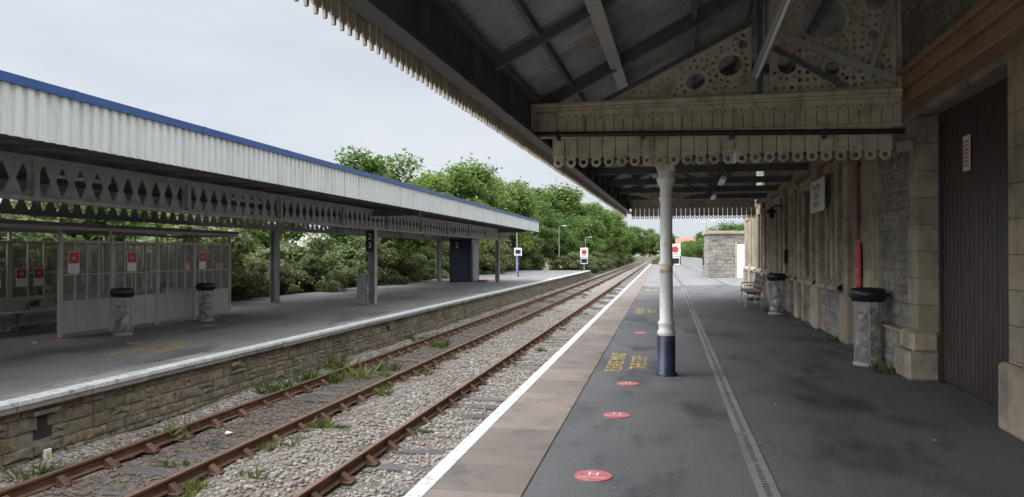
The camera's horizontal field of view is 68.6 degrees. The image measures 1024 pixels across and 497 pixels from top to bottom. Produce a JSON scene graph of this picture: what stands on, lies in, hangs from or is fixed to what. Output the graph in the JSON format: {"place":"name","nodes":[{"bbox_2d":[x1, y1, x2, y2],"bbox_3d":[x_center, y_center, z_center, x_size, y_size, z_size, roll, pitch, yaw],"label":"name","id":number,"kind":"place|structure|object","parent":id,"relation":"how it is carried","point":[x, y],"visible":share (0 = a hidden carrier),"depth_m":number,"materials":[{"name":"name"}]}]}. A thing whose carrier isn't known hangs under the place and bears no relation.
{"place":"outdoors","nodes":[
{"label":"outdoors","id":0,"kind":"place"},
{"bbox_2d":[0,262,654,496],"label":"track ballast","id":1,"kind":"structure","parent":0,"point":[571,304],"depth_m":11.97,"materials":[{"name":"gravel"}]},
{"bbox_2d":[0,458,62,484],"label":"weed plant","id":2,"kind":"object","parent":1,"relation":"on","point":[24,476],"visible":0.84,"depth_m":8.80,"materials":[{"name":"green plant"}]},
{"bbox_2d":[135,414,201,441],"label":"weed plant","id":3,"kind":"object","parent":1,"relation":"on","point":[176,432],"visible":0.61,"depth_m":10.77,"materials":[{"name":"green plant"}]},
{"bbox_2d":[158,453,195,467],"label":"weed plant","id":4,"kind":"object","parent":1,"relation":"on","point":[186,463],"visible":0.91,"depth_m":9.57,"materials":[{"name":"green plant"}]},
{"bbox_2d":[174,475,212,496],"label":"weed plant","id":5,"kind":"object","parent":1,"relation":"on","point":[194,489],"visible":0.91,"depth_m":8.42,"materials":[{"name":"green plant"}]},
{"bbox_2d":[234,465,272,481],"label":"weed plant","id":6,"kind":"object","parent":1,"relation":"on","point":[249,474],"visible":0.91,"depth_m":8.67,"materials":[{"name":"green plant"}]},
{"bbox_2d":[250,436,280,451],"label":"weed plant","id":7,"kind":"object","parent":1,"relation":"on","point":[266,449],"visible":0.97,"depth_m":10.18,"materials":[{"name":"green plant"}]},
{"bbox_2d":[254,372,296,394],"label":"weed plant","id":8,"kind":"object","parent":1,"relation":"on","point":[269,388],"visible":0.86,"depth_m":14.21,"materials":[{"name":"green plant"}]},
{"bbox_2d":[271,431,319,446],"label":"weed plant","id":9,"kind":"object","parent":1,"relation":"on","point":[297,439],"visible":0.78,"depth_m":10.19,"materials":[{"name":"green plant"}]},
{"bbox_2d":[0,308,599,496],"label":"ballast stones","id":10,"kind":"object","parent":1,"relation":"on","point":[280,467],"visible":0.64,"depth_m":11.22,"materials":[{"name":"gravel"}]},
{"bbox_2d":[288,364,352,385],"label":"weed plant","id":11,"kind":"object","parent":1,"relation":"on","point":[331,379],"visible":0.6,"depth_m":15.55,"materials":[{"name":"green plant"}]},
{"bbox_2d":[0,262,643,496],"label":"railway track","id":12,"kind":"structure","parent":1,"relation":"on","point":[111,459],"depth_m":11.24,"materials":[{"name":"steel"},{"name":"metal"}]},
{"bbox_2d":[306,414,338,430],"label":"weed plant","id":13,"kind":"object","parent":1,"relation":"on","point":[321,425],"visible":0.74,"depth_m":11.61,"materials":[{"name":"green plant"}]},
{"bbox_2d":[310,352,360,370],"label":"weed plant","id":14,"kind":"object","parent":1,"relation":"on","point":[330,362],"visible":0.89,"depth_m":16.90,"materials":[{"name":"green plant"}]},
{"bbox_2d":[343,359,391,379],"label":"weed plant","id":15,"kind":"object","parent":1,"relation":"on","point":[361,374],"visible":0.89,"depth_m":16.03,"materials":[{"name":"green plant"}]},
{"bbox_2d":[370,387,398,397],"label":"weed plant","id":16,"kind":"object","parent":1,"relation":"on","point":[377,392],"visible":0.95,"depth_m":14.00,"materials":[{"name":"green plant"}]},
{"bbox_2d":[369,356,402,371],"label":"weed plant","id":17,"kind":"object","parent":1,"relation":"on","point":[394,367],"visible":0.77,"depth_m":17.39,"materials":[{"name":"green plant"}]},
{"bbox_2d":[429,338,450,347],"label":"weed plant","id":18,"kind":"object","parent":1,"relation":"on","point":[440,344],"visible":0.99,"depth_m":21.51,"materials":[{"name":"green plant"}]},
{"bbox_2d":[292,262,648,496],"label":"railway track","id":19,"kind":"structure","parent":1,"relation":"on","point":[339,476],"depth_m":11.53,"materials":[{"name":"steel"},{"name":"metal"}]},
{"bbox_2d":[366,231,373,251],"bbox_3d":[-4.945,-0.254,26.256,0.300,0.720,0.155,0,0,11],"label":"platform number sign","id":20,"kind":"object","parent":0,"point":[369,241],"visible":1,"depth_m":26.18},
{"bbox_2d":[0,0,743,255],"label":"sky","id":21,"kind":"structure","parent":0,"point":[277,73],"materials":[{"name":"white"}]},
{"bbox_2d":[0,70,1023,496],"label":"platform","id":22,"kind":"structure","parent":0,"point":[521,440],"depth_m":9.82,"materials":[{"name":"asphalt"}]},
{"bbox_2d":[574,470,611,481],"bbox_3d":[0.586,1.638,5.417,0.270,0.008,0.270,0,0,11],"label":"floor distancing sticker","id":23,"kind":"object","parent":22,"relation":"on","point":[592,475],"visible":1,"depth_m":5.41,"materials":[{"name":"red plastic"}]},
{"bbox_2d":[603,412,630,417],"bbox_3d":[1.043,1.654,7.467,0.270,0.008,0.270,0,0,11],"label":"floor distancing sticker","id":24,"kind":"object","parent":22,"relation":"on","point":[616,414],"visible":1,"depth_m":7.46,"materials":[{"name":"red plastic"}]},
{"bbox_2d":[604,353,646,370],"bbox_3d":[1.721,1.683,11.170,0.561,0.001,1.930,0,0,11],"label":"platform warning text","id":25,"kind":"object","parent":22,"relation":"on","point":[614,364],"visible":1,"depth_m":11.03,"materials":[{"name":"yellow paint"}]},
{"bbox_2d":[294,0,1023,376],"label":"station canopy","id":26,"kind":"object","parent":22,"relation":"on","point":[662,108],"visible":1,"depth_m":9.45,"materials":[{"name":"grey metal"}]},
{"bbox_2d":[672,244,680,273],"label":"stop board sign","id":27,"kind":"object","parent":22,"relation":"on","point":[676,251],"visible":0.69,"depth_m":60.51,"materials":[{"name":"grey metal"}]},
{"bbox_2d":[681,256,702,275],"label":"railing fence","id":28,"kind":"object","parent":22,"relation":"on","point":[695,265],"visible":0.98,"depth_m":70.02,"materials":[{"name":"grey metal"}]},
{"bbox_2d":[702,231,744,277],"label":"stone hut","id":29,"kind":"object","parent":22,"relation":"on","point":[724,254],"visible":0.84,"depth_m":51.72,"materials":[{"name":"stone"}]},
{"bbox_2d":[682,288,780,496],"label":"drainage channel","id":30,"kind":"object","parent":22,"relation":"on","point":[764,482],"visible":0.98,"depth_m":6.91,"materials":[{"name":"concrete"}]},
{"bbox_2d":[739,274,764,307],"bbox_3d":[7.567,1.306,23.704,0.603,0.970,2.600,0,0,13],"label":"platform bench","id":31,"kind":"object","parent":22,"relation":"on","point":[758,284],"visible":0.99,"depth_m":23.03,"materials":[{"name":"grey metal"}]},
{"bbox_2d":[766,273,787,314],"bbox_3d":[7.082,1.211,20.123,0.497,1.095,0.497,0,-1,-32],"label":"litter bin","id":32,"kind":"object","parent":22,"relation":"on","point":[776,305],"visible":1,"depth_m":20.01,"materials":[{"name":"grey"}]},
{"bbox_2d":[849,287,889,366],"bbox_3d":[5.156,1.128,10.870,0.497,1.115,0.497,0,-1,-32],"label":"litter bin","id":33,"kind":"object","parent":22,"relation":"on","point":[870,351],"visible":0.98,"depth_m":10.77,"materials":[{"name":"black plastic"},{"name":"clear plastic"},{"name":"grey metal"}]},
{"bbox_2d":[869,361,894,371],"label":"weed plant","id":34,"kind":"object","parent":22,"relation":"on","point":[880,365],"visible":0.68,"depth_m":10.24,"materials":[{"name":"green plant"}]},
{"bbox_2d":[743,0,1023,441],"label":"station building","id":35,"kind":"structure","parent":22,"relation":"on","point":[941,236],"depth_m":9.45,"materials":[{"name":"stone"}]},
{"bbox_2d":[765,204,787,262],"bbox_3d":[7.632,-0.441,21.584,0.596,1.720,0.880,0,0,11],"label":"wall lantern","id":36,"kind":"object","parent":35,"relation":"attached to","point":[771,211],"depth_m":21.73,"materials":[{"name":"black plastic"}]},
{"bbox_2d":[763,152,860,254],"bbox_3d":[7.468,-0.019,19.865,0.129,3.450,14.674,0,0,13],"label":"drainpipe","id":37,"kind":"object","parent":35,"relation":"attached to","point":[856,216],"visible":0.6,"depth_m":12.74,"materials":[{"name":"metal"}]},
{"bbox_2d":[810,176,829,213],"bbox_3d":[6.427,-1.093,15.550,0.276,0.670,1.550,0,0,11],"label":"station name sign","id":38,"kind":"object","parent":35,"relation":"attached to","point":[818,198],"visible":0.99,"depth_m":15.43,"materials":[{"name":"metal"}]},
{"bbox_2d":[856,242,862,286],"bbox_3d":[5.880,0.315,12.712,0.067,0.830,0.300,0,0,11],"label":"fire point sign","id":39,"kind":"object","parent":35,"relation":"attached to","point":[859,265],"visible":0.88,"depth_m":12.61,"materials":[{"name":"red plastic"}]},
{"bbox_2d":[896,140,913,152],"bbox_3d":[5.115,-1.324,9.720,0.223,0.140,0.204,0,0,11],"label":"floodlight","id":40,"kind":"object","parent":35,"relation":"attached to","point":[902,146],"visible":0.91,"depth_m":9.64,"materials":[{"name":"grey metal"}]},
{"bbox_2d":[963,134,970,171],"bbox_3d":[5.161,-1.083,8.527,0.015,0.400,0.200,0,0,13],"label":"notice board","id":41,"kind":"object","parent":35,"relation":"attached to","point":[966,154],"visible":1,"depth_m":8.51,"materials":[{"name":"white plastic"}]},
{"bbox_2d":[542,256,658,275],"bbox_3d":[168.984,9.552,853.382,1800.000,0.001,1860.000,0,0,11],"label":"ground","id":42,"kind":"structure","parent":0,"point":[594,273],"depth_m":151.77,"materials":[{"name":"green plant"}]},
{"bbox_2d":[0,236,56,329],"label":"bush","id":43,"kind":"object","parent":42,"relation":"on","point":[17,250],"visible":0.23,"depth_m":18.05,"materials":[{"name":"green plant"}]},
{"bbox_2d":[0,199,96,294],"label":"bush","id":44,"kind":"object","parent":42,"relation":"on","point":[35,257],"visible":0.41,"depth_m":19.41,"materials":[{"name":"green plant"}]},
{"bbox_2d":[2,199,129,291],"bbox_3d":[-15.454,0.647,23.071,6.791,5.682,8.631,0,-1,-32],"label":"bush","id":45,"kind":"object","parent":42,"relation":"on","point":[93,280],"visible":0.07,"depth_m":22.93,"materials":[{"name":"green plant"}]},
{"bbox_2d":[4,217,154,291],"bbox_3d":[-13.513,1.177,21.960,6.203,4.371,4.881,0,-1,-38],"label":"bush","id":46,"kind":"object","parent":42,"relation":"on","point":[82,251],"visible":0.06,"depth_m":21.94,"materials":[{"name":"green plant"}]},
{"bbox_2d":[8,199,185,252],"bbox_3d":[-16.710,-0.322,28.568,8.509,7.104,7.708,0,-1,27],"label":"broadleaf tree","id":47,"kind":"object","parent":42,"relation":"on","point":[106,222],"visible":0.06,"depth_m":27.34,"materials":[{"name":"green plant"}]},
{"bbox_2d":[78,255,148,290],"bbox_3d":[-12.910,1.723,23.813,3.437,3.078,4.368,0,0,0],"label":"bush","id":48,"kind":"object","parent":42,"relation":"on","point":[128,276],"visible":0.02,"depth_m":23.72,"materials":[{"name":"green plant"}]},
{"bbox_2d":[29,207,324,261],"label":"warehouse","id":49,"kind":"structure","parent":42,"relation":"on","point":[301,239],"depth_m":55.95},
{"bbox_2d":[116,213,248,287],"bbox_3d":[-11.840,1.034,26.452,5.398,4.806,4.863,0,-1,-43],"label":"bush","id":50,"kind":"object","parent":42,"relation":"on","point":[180,274],"visible":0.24,"depth_m":25.85,"materials":[{"name":"green plant"}]},
{"bbox_2d":[148,227,268,300],"bbox_3d":[-12.160,1.201,29.794,4.517,4.464,5.014,0,0,7],"label":"bush","id":51,"kind":"object","parent":42,"relation":"on","point":[260,264],"visible":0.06,"depth_m":30.15,"materials":[{"name":"green plant"}]},
{"bbox_2d":[153,238,268,300],"bbox_3d":[-11.690,1.443,28.072,4.316,3.843,3.888,0,0,6],"label":"bush","id":52,"kind":"object","parent":42,"relation":"on","point":[251,283],"visible":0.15,"depth_m":28.63,"materials":[{"name":"green plant"}]},
{"bbox_2d":[149,212,303,300],"bbox_3d":[-13.408,0.740,31.556,8.534,5.619,6.715,0,-1,-41],"label":"bush","id":53,"kind":"object","parent":42,"relation":"on","point":[284,270],"visible":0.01,"depth_m":32.02,"materials":[{"name":"green plant"}]},
{"bbox_2d":[185,216,307,250],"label":"broadleaf tree","id":54,"kind":"object","parent":42,"relation":"on","point":[263,236],"visible":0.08,"depth_m":42.67,"materials":[{"name":"green plant"}]},
{"bbox_2d":[244,273,285,298],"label":"bush","id":55,"kind":"object","parent":42,"relation":"on","point":[264,291],"visible":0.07,"depth_m":31.51,"materials":[{"name":"green plant"}]},
{"bbox_2d":[241,243,294,263],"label":"bush","id":56,"kind":"object","parent":42,"relation":"on","point":[263,251],"visible":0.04,"depth_m":35.92,"materials":[{"name":"green plant"}]},
{"bbox_2d":[256,257,311,294],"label":"bush","id":57,"kind":"object","parent":42,"relation":"on","point":[293,289],"visible":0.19,"depth_m":34.45,"materials":[{"name":"green plant"}]},
{"bbox_2d":[0,270,593,471],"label":"platform","id":58,"kind":"structure","parent":42,"relation":"on","point":[45,381],"depth_m":14.43,"materials":[{"name":"stone"}]},
{"bbox_2d":[0,219,238,337],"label":"waiting shelter","id":59,"kind":"object","parent":58,"relation":"on","point":[76,311],"visible":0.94,"depth_m":18.05,"materials":[{"name":"grey"}]},
{"bbox_2d":[109,288,134,335],"bbox_3d":[-8.484,1.371,16.349,0.497,1.015,0.497,0,-1,-34],"label":"litter bin","id":60,"kind":"object","parent":58,"relation":"on","point":[121,320],"visible":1,"depth_m":16.24,"materials":[{"name":"grey"}]},
{"bbox_2d":[105,342,186,355],"bbox_3d":[-6.533,1.853,13.930,0.778,0.001,2.103,0,0,11],"label":"platform warning text","id":61,"kind":"object","parent":58,"relation":"on","point":[113,354],"visible":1,"depth_m":13.77,"materials":[{"name":"yellow paint"}]},
{"bbox_2d":[195,283,215,320],"bbox_3d":[-8.098,1.408,19.841,0.497,0.995,0.497,0,-1,-34],"label":"litter bin","id":62,"kind":"object","parent":58,"relation":"on","point":[204,301],"visible":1,"depth_m":19.74,"materials":[{"name":"grey"}]},
{"bbox_2d":[357,276,366,303],"bbox_3d":[-5.302,1.458,26.499,0.300,1.000,0.350,0,0,11],"label":"equipment cabinet","id":63,"kind":"object","parent":58,"relation":"on","point":[361,289],"visible":0.98,"depth_m":26.37,"materials":[{"name":"grey metal"}]},
{"bbox_2d":[449,237,487,281],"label":"platform kiosk","id":64,"kind":"object","parent":58,"relation":"on","point":[464,259],"visible":0.95,"depth_m":47.74,"materials":[{"name":"blue paint"}]},
{"bbox_2d":[580,248,587,270],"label":"stop board sign","id":65,"kind":"object","parent":58,"relation":"on","point":[584,254],"visible":0.97,"depth_m":78.97,"materials":[{"name":"grey metal"}]},
{"bbox_2d":[246,228,350,294],"bbox_3d":[-10.412,1.236,36.677,6.400,4.509,5.036,0,-1,34],"label":"bush","id":66,"kind":"object","parent":42,"relation":"on","point":[290,253],"visible":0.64,"depth_m":36.40,"materials":[{"name":"green plant"}]},
{"bbox_2d":[306,239,332,256],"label":"bush","id":67,"kind":"object","parent":42,"relation":"on","point":[321,252],"visible":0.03,"depth_m":42.55,"materials":[{"name":"green plant"}]},
{"bbox_2d":[322,252,367,288],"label":"bush","id":68,"kind":"object","parent":42,"relation":"on","point":[349,272],"visible":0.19,"depth_m":40.83,"materials":[{"name":"green plant"}]},
{"bbox_2d":[291,145,428,259],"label":"broadleaf tree","id":69,"kind":"object","parent":42,"relation":"on","point":[368,164],"visible":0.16,"depth_m":48.91,"materials":[{"name":"green plant"}]},
{"bbox_2d":[322,236,410,288],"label":"bush","id":70,"kind":"object","parent":42,"relation":"on","point":[347,254],"visible":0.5,"depth_m":43.06,"materials":[{"name":"green plant"}]},
{"bbox_2d":[345,236,411,284],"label":"bush","id":71,"kind":"object","parent":42,"relation":"on","point":[394,260],"visible":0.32,"depth_m":45.53,"materials":[{"name":"green plant"}]},
{"bbox_2d":[382,249,426,281],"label":"bush","id":72,"kind":"object","parent":42,"relation":"on","point":[414,275],"visible":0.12,"depth_m":48.27,"materials":[{"name":"green plant"}]},
{"bbox_2d":[377,147,438,252],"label":"broadleaf tree","id":73,"kind":"object","parent":42,"relation":"on","point":[424,243],"visible":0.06,"depth_m":57.91,"materials":[{"name":"green plant"}]},
{"bbox_2d":[401,253,432,281],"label":"bush","id":74,"kind":"object","parent":42,"relation":"on","point":[427,276],"visible":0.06,"depth_m":50.82,"materials":[{"name":"green plant"}]},
{"bbox_2d":[407,246,449,278],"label":"bush","id":75,"kind":"object","parent":42,"relation":"on","point":[428,252],"visible":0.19,"depth_m":54.77,"materials":[{"name":"green plant"}]},
{"bbox_2d":[417,237,449,269],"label":"bush","id":76,"kind":"object","parent":42,"relation":"on","point":[447,247],"visible":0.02,"depth_m":60.08,"materials":[{"name":"green plant"}]},
{"bbox_2d":[426,245,449,276],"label":"bush","id":77,"kind":"object","parent":42,"relation":"on","point":[445,265],"visible":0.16,"depth_m":58.52,"materials":[{"name":"green plant"}]},
{"bbox_2d":[403,168,488,258],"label":"broadleaf tree","id":78,"kind":"object","parent":42,"relation":"on","point":[438,185],"visible":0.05,"depth_m":62.95,"materials":[{"name":"green plant"}]},
{"bbox_2d":[430,160,495,235],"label":"broadleaf tree","id":79,"kind":"object","parent":42,"relation":"on","point":[462,181],"visible":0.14,"depth_m":71.45,"materials":[{"name":"green plant"}]},
{"bbox_2d":[420,152,532,246],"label":"broadleaf tree","id":80,"kind":"object","parent":42,"relation":"on","point":[478,171],"visible":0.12,"depth_m":80.18,"materials":[{"name":"green plant"}]},
{"bbox_2d":[476,233,506,273],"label":"bush","id":81,"kind":"object","parent":42,"relation":"on","point":[484,261],"visible":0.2,"depth_m":66.34,"materials":[{"name":"green plant"}]},
{"bbox_2d":[476,233,509,269],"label":"bush","id":82,"kind":"object","parent":42,"relation":"on","point":[504,259],"visible":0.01,"depth_m":68.81,"materials":[{"name":"green plant"}]},
{"bbox_2d":[482,233,511,272],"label":"bush","id":83,"kind":"object","parent":42,"relation":"on","point":[493,267],"visible":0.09,"depth_m":67.95,"materials":[{"name":"green plant"}]},
{"bbox_2d":[485,169,539,240],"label":"broadleaf tree","id":84,"kind":"object","parent":42,"relation":"on","point":[526,202],"visible":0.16,"depth_m":87.41,"materials":[{"name":"green plant"}]},
{"bbox_2d":[509,233,534,269],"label":"bush","id":85,"kind":"object","parent":42,"relation":"on","point":[521,264],"visible":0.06,"depth_m":82.89,"materials":[{"name":"green plant"}]},
{"bbox_2d":[508,232,541,269],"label":"bush","id":86,"kind":"object","parent":42,"relation":"on","point":[523,244],"visible":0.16,"depth_m":82.11,"materials":[{"name":"green plant"}]},
{"bbox_2d":[504,176,553,251],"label":"broadleaf tree","id":87,"kind":"object","parent":42,"relation":"on","point":[544,209],"visible":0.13,"depth_m":105.81,"materials":[{"name":"green plant"}]},
{"bbox_2d":[519,235,544,268],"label":"bush","id":88,"kind":"object","parent":42,"relation":"on","point":[538,240],"visible":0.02,"depth_m":84.93,"materials":[{"name":"green plant"}]},
{"bbox_2d":[526,242,545,269],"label":"bush","id":89,"kind":"object","parent":42,"relation":"on","point":[538,259],"visible":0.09,"depth_m":88.95,"materials":[{"name":"green plant"}]},
{"bbox_2d":[525,214,561,264],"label":"broadleaf tree","id":90,"kind":"object","parent":42,"relation":"on","point":[549,237],"visible":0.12,"depth_m":94.32,"materials":[{"name":"green plant"}]},
{"bbox_2d":[526,185,584,231],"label":"broadleaf tree","id":91,"kind":"object","parent":42,"relation":"on","point":[544,196],"visible":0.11,"depth_m":118.69,"materials":[{"name":"green plant"}]},
{"bbox_2d":[535,216,581,266],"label":"broadleaf tree","id":92,"kind":"object","parent":42,"relation":"on","point":[568,240],"visible":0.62,"depth_m":105.10,"materials":[{"name":"green plant"}]},
{"bbox_2d":[537,178,603,269],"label":"broadleaf tree","id":93,"kind":"object","parent":42,"relation":"on","point":[569,193],"visible":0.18,"depth_m":127.08,"materials":[{"name":"green plant"}]},
{"bbox_2d":[548,252,595,269],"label":"bush","id":94,"kind":"object","parent":42,"relation":"on","point":[565,263],"visible":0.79,"depth_m":91.49,"materials":[{"name":"green plant"}]},
{"bbox_2d":[547,224,604,259],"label":"broadleaf tree","id":95,"kind":"object","parent":42,"relation":"on","point":[588,241],"visible":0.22,"depth_m":115.37,"materials":[{"name":"green plant"}]},
{"bbox_2d":[558,198,597,239],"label":"broadleaf tree","id":96,"kind":"object","parent":42,"relation":"on","point":[582,214],"visible":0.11,"depth_m":126.28,"materials":[{"name":"green plant"}]},
{"bbox_2d":[569,194,602,230],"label":"broadleaf tree","id":97,"kind":"object","parent":42,"relation":"on","point":[594,217],"visible":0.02,"depth_m":137.26,"materials":[{"name":"green plant"}]},
{"bbox_2d":[580,230,607,253],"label":"broadleaf tree","id":98,"kind":"object","parent":42,"relation":"on","point":[594,238],"visible":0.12,"depth_m":124.04,"materials":[{"name":"green plant"}]},
{"bbox_2d":[582,201,618,251],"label":"broadleaf tree","id":99,"kind":"object","parent":42,"relation":"on","point":[607,231],"visible":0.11,"depth_m":143.72,"materials":[{"name":"green plant"}]},
{"bbox_2d":[593,231,619,257],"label":"broadleaf tree","id":100,"kind":"object","parent":42,"relation":"on","point":[608,240],"visible":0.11,"depth_m":139.31,"materials":[{"name":"green plant"}]},
{"bbox_2d":[596,207,628,256],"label":"broadleaf tree","id":101,"kind":"object","parent":42,"relation":"on","point":[618,235],"visible":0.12,"depth_m":154.56,"materials":[{"name":"green plant"}]},
{"bbox_2d":[603,207,640,253],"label":"broadleaf tree","id":102,"kind":"object","parent":42,"relation":"on","point":[627,240],"visible":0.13,"depth_m":171.75,"materials":[{"name":"green plant"}]},
{"bbox_2d":[615,217,638,255],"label":"broadleaf tree","id":103,"kind":"object","parent":42,"relation":"on","point":[631,230],"visible":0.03,"depth_m":192.16,"materials":[{"name":"green plant"}]},
{"bbox_2d":[627,225,653,255],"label":"broadleaf tree","id":104,"kind":"object","parent":42,"relation":"on","point":[638,248],"visible":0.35,"depth_m":263.05,"materials":[{"name":"green plant"}]},
{"bbox_2d":[636,228,659,256],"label":"broadleaf tree","id":105,"kind":"object","parent":42,"relation":"on","point":[649,250],"visible":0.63,"depth_m":265.77,"materials":[{"name":"green plant"}]},
{"bbox_2d":[652,229,678,252],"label":"broadleaf tree","id":106,"kind":"object","parent":42,"relation":"on","point":[657,239],"visible":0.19,"depth_m":259.49,"materials":[{"name":"green plant"}]},
{"bbox_2d":[681,231,703,264],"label":"broadleaf tree","id":107,"kind":"object","parent":42,"relation":"on","point":[684,250],"visible":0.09,"depth_m":115.88,"materials":[{"name":"green plant"}]},
{"bbox_2d":[685,218,743,266],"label":"broadleaf tree","id":108,"kind":"object","parent":42,"relation":"on","point":[698,249],"visible":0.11,"depth_m":84.70,"materials":[{"name":"green plant"}]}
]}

